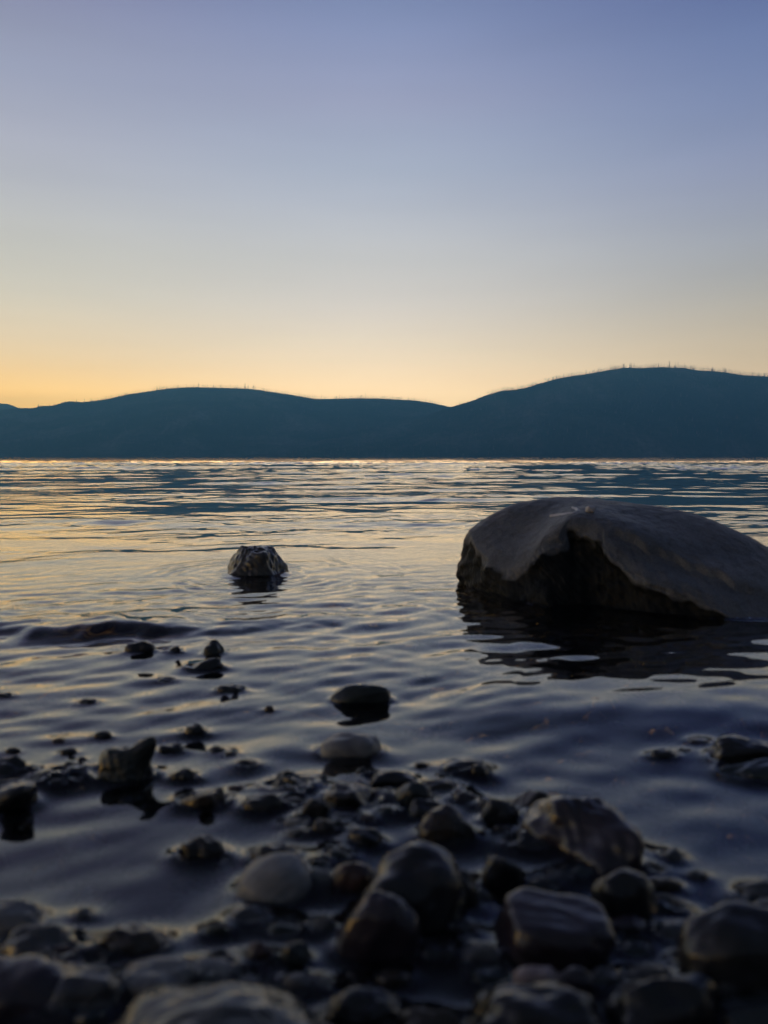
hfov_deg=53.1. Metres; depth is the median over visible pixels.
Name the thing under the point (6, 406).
hill
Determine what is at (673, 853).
stone
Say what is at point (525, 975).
stone
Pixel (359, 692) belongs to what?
stone
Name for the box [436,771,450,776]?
pebble
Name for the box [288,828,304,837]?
pebble
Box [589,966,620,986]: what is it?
stone
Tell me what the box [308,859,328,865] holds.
stone
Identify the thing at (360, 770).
pebble
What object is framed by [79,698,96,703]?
stone
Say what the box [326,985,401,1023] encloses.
stone
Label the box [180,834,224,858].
stone
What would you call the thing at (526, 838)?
stone
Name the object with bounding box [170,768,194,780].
stone
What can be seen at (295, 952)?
stone
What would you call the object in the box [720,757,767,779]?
stone
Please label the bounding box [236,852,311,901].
stone
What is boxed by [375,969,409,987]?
pebble
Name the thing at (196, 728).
stone
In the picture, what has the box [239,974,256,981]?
pebble
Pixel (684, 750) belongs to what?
pebble
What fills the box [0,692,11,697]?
stone
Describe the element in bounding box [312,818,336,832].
stone
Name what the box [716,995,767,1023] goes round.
stone
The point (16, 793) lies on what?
stone
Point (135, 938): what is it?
stone
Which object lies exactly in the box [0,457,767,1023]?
lake
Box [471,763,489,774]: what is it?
stone
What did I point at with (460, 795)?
stone
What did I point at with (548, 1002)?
stone
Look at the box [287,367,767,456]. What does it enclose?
hill
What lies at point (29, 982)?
stone
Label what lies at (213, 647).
stone
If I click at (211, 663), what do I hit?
stone
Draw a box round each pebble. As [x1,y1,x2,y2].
[5,747,20,752]
[51,944,74,954]
[52,737,64,742]
[60,747,76,754]
[76,907,90,917]
[77,756,86,760]
[169,646,179,650]
[204,924,227,934]
[209,746,224,751]
[218,977,239,981]
[224,751,237,755]
[228,784,245,790]
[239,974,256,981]
[264,705,273,710]
[268,922,298,934]
[284,818,306,825]
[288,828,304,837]
[310,916,335,929]
[316,976,331,985]
[356,768,365,773]
[360,814,374,821]
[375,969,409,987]
[378,807,392,812]
[382,787,394,790]
[415,762,428,767]
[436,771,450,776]
[477,799,485,805]
[528,878,556,890]
[585,506,595,511]
[620,940,650,954]
[648,866,663,871]
[669,901,685,910]
[678,748,690,751]
[687,869,708,879]
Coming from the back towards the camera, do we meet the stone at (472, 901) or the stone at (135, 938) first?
the stone at (472, 901)
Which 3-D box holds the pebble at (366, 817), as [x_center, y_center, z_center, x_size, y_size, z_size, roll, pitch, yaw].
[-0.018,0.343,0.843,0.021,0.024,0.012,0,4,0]
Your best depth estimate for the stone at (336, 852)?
0.76 m
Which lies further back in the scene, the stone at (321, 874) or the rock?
the rock
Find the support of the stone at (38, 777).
on the lake bed
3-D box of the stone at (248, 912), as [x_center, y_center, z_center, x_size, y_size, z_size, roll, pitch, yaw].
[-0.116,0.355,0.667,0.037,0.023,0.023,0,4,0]
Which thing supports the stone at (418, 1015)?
on the lake bed
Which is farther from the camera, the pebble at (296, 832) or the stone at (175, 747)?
the stone at (175, 747)
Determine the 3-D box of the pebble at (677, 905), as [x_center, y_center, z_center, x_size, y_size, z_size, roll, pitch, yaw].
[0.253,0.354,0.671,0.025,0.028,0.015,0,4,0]
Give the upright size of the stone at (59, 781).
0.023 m
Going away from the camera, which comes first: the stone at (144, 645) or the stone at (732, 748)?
the stone at (732, 748)
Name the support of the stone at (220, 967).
on the lake bed
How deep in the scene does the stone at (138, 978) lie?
0.57 m
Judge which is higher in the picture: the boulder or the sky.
the sky
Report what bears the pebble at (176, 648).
on the lake bed
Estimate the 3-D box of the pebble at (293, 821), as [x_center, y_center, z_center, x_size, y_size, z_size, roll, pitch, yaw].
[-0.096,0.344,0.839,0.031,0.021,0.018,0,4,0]
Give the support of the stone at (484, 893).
on the gravel
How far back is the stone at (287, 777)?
0.93 m
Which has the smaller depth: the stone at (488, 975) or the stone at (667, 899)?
the stone at (488, 975)
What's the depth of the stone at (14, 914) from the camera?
0.65 m
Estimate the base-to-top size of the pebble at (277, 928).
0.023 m
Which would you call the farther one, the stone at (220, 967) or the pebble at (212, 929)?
the pebble at (212, 929)
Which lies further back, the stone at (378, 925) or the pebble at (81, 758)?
the pebble at (81, 758)
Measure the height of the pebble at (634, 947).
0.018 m
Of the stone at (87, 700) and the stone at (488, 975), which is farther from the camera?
the stone at (87, 700)
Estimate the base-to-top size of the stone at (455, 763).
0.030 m
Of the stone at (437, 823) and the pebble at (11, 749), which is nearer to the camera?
the stone at (437, 823)
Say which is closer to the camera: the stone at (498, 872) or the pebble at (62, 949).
the pebble at (62, 949)
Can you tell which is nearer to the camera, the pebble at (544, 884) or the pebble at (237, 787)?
the pebble at (544, 884)
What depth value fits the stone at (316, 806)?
0.84 m
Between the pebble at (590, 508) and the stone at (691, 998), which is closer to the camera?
the stone at (691, 998)
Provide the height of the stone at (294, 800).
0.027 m
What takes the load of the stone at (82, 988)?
on the lake bed
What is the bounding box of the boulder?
[456,497,767,617]
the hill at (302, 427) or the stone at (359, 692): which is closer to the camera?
the stone at (359, 692)
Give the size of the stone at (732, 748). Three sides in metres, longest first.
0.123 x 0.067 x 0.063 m
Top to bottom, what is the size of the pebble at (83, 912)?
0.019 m
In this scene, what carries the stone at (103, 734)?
on the lake bed
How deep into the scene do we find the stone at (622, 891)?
0.66 m
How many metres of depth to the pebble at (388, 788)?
0.90 m
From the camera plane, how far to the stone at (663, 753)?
1.02 m
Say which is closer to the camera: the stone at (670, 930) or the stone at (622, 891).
the stone at (670, 930)
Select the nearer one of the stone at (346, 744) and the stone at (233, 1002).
the stone at (233, 1002)
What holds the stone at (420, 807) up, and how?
on the lake bed
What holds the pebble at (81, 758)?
on the lake bed
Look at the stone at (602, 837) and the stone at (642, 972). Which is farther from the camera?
the stone at (602, 837)
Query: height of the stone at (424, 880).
0.099 m
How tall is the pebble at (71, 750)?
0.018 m
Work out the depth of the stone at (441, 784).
0.92 m
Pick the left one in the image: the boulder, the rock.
the rock
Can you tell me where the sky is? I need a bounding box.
[0,0,767,407]
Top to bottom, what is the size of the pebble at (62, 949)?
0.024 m
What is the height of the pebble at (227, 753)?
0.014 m
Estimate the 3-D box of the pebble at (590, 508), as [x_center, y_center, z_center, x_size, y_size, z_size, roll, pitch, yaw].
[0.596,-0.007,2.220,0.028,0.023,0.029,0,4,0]
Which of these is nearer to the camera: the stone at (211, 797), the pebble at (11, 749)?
the stone at (211, 797)
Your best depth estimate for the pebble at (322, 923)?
0.65 m
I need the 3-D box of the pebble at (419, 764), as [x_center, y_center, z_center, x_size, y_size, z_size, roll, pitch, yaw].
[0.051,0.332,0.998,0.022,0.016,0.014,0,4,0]
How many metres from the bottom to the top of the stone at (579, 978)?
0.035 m
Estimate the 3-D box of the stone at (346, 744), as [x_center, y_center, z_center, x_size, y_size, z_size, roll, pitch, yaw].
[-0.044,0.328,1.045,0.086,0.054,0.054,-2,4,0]
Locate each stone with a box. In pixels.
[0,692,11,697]
[0,755,26,774]
[0,779,37,810]
[0,900,41,933]
[0,924,66,955]
[0,953,68,1021]
[31,774,47,780]
[44,964,125,1010]
[49,778,66,784]
[63,761,80,767]
[72,1010,103,1023]
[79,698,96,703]
[94,730,111,737]
[97,736,156,781]
[101,923,167,953]
[115,981,327,1023]
[120,956,201,996]
[124,640,155,651]
[158,743,184,752]
[159,677,175,681]
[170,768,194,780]
[180,787,224,806]
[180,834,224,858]
[185,723,205,733]
[190,658,223,668]
[194,957,232,977]
[203,640,224,654]
[217,683,245,691]
[230,904,267,920]
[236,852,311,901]
[238,759,256,765]
[243,793,281,810]
[246,942,273,959]
[250,842,294,859]
[271,769,310,787]
[280,941,310,964]
[283,796,304,803]
[283,972,312,988]
[292,783,309,787]
[301,798,330,814]
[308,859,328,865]
[311,869,330,880]
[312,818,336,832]
[320,732,381,756]
[322,781,374,805]
[326,848,349,857]
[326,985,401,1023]
[331,683,390,702]
[332,862,373,890]
[333,811,354,817]
[334,820,347,827]
[336,890,421,961]
[347,827,381,845]
[361,840,466,930]
[369,770,416,785]
[395,781,433,801]
[395,1006,459,1023]
[408,799,440,816]
[418,803,463,841]
[424,778,456,789]
[443,757,484,769]
[452,789,476,801]
[453,820,475,837]
[460,869,479,907]
[461,944,500,960]
[468,981,603,1023]
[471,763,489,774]
[473,966,507,984]
[478,888,491,899]
[481,799,519,821]
[481,855,525,888]
[494,887,616,967]
[512,790,548,806]
[513,965,556,984]
[517,829,549,847]
[520,794,644,876]
[554,965,596,993]
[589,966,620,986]
[591,868,656,914]
[603,973,717,1023]
[611,914,645,931]
[618,964,671,980]
[650,748,676,757]
[651,876,681,890]
[656,893,676,904]
[656,921,684,939]
[661,847,683,860]
[676,900,767,996]
[687,737,710,742]
[707,734,767,762]
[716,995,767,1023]
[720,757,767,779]
[734,878,767,898]
[753,897,767,906]
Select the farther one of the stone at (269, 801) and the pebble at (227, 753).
the pebble at (227, 753)
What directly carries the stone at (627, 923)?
on the lake bed
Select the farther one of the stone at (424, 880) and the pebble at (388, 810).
the pebble at (388, 810)
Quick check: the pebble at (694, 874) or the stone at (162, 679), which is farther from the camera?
the stone at (162, 679)
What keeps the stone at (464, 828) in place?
on the gravel
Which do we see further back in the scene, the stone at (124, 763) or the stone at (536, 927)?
the stone at (124, 763)
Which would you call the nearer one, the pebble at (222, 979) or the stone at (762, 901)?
the pebble at (222, 979)
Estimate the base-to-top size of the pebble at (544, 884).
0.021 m
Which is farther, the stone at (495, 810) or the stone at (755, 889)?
the stone at (495, 810)
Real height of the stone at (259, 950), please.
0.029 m
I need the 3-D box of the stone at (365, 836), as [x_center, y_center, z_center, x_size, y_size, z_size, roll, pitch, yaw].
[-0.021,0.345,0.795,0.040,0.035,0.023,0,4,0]
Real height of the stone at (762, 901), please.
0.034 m
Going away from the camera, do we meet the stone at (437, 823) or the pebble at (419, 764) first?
the stone at (437, 823)
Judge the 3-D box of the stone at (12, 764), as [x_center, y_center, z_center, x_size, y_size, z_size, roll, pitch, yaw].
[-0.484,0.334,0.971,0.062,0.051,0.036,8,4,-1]
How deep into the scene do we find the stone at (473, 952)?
0.60 m
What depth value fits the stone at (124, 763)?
0.95 m
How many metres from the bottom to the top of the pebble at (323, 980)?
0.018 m
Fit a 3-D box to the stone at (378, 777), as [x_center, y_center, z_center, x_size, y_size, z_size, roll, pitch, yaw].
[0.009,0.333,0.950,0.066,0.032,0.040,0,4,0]
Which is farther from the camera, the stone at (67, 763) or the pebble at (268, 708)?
the pebble at (268, 708)
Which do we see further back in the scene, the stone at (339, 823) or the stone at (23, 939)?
the stone at (339, 823)
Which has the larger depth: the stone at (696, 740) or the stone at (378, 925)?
the stone at (696, 740)
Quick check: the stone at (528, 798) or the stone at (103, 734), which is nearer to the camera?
the stone at (528, 798)
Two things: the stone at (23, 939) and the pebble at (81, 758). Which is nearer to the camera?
the stone at (23, 939)
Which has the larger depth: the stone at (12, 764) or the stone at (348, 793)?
the stone at (12, 764)
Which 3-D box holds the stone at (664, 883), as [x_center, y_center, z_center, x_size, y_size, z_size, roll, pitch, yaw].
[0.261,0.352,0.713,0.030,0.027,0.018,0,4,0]
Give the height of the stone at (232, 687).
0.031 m
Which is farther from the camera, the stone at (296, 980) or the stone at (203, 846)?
the stone at (203, 846)
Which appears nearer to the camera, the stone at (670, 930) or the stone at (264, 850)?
the stone at (670, 930)
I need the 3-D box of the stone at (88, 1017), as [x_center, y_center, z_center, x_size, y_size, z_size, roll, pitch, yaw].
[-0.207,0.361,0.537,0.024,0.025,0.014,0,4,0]
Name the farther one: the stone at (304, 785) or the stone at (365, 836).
the stone at (304, 785)
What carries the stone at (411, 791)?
on the gravel
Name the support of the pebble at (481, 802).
on the gravel
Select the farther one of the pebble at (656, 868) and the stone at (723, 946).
the pebble at (656, 868)
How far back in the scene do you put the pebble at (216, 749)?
1.04 m
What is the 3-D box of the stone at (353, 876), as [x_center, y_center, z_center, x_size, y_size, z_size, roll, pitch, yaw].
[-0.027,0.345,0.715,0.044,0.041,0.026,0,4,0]
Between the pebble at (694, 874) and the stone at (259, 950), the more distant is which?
the pebble at (694, 874)
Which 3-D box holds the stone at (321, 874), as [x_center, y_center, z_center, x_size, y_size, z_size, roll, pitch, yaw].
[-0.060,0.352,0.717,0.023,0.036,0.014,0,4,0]
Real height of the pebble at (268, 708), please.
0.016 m
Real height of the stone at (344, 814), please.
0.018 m
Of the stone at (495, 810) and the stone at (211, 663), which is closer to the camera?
the stone at (495, 810)
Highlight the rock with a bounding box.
[227,545,288,575]
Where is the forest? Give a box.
[1,364,767,456]
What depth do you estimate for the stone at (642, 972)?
0.57 m
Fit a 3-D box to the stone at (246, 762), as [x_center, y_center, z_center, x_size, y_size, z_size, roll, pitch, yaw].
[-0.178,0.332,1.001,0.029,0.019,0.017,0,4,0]
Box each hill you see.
[0,387,449,456]
[0,403,16,409]
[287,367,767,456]
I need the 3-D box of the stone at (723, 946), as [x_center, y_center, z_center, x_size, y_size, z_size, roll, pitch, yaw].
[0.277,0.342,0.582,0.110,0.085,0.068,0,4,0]
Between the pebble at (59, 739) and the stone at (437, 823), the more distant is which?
the pebble at (59, 739)

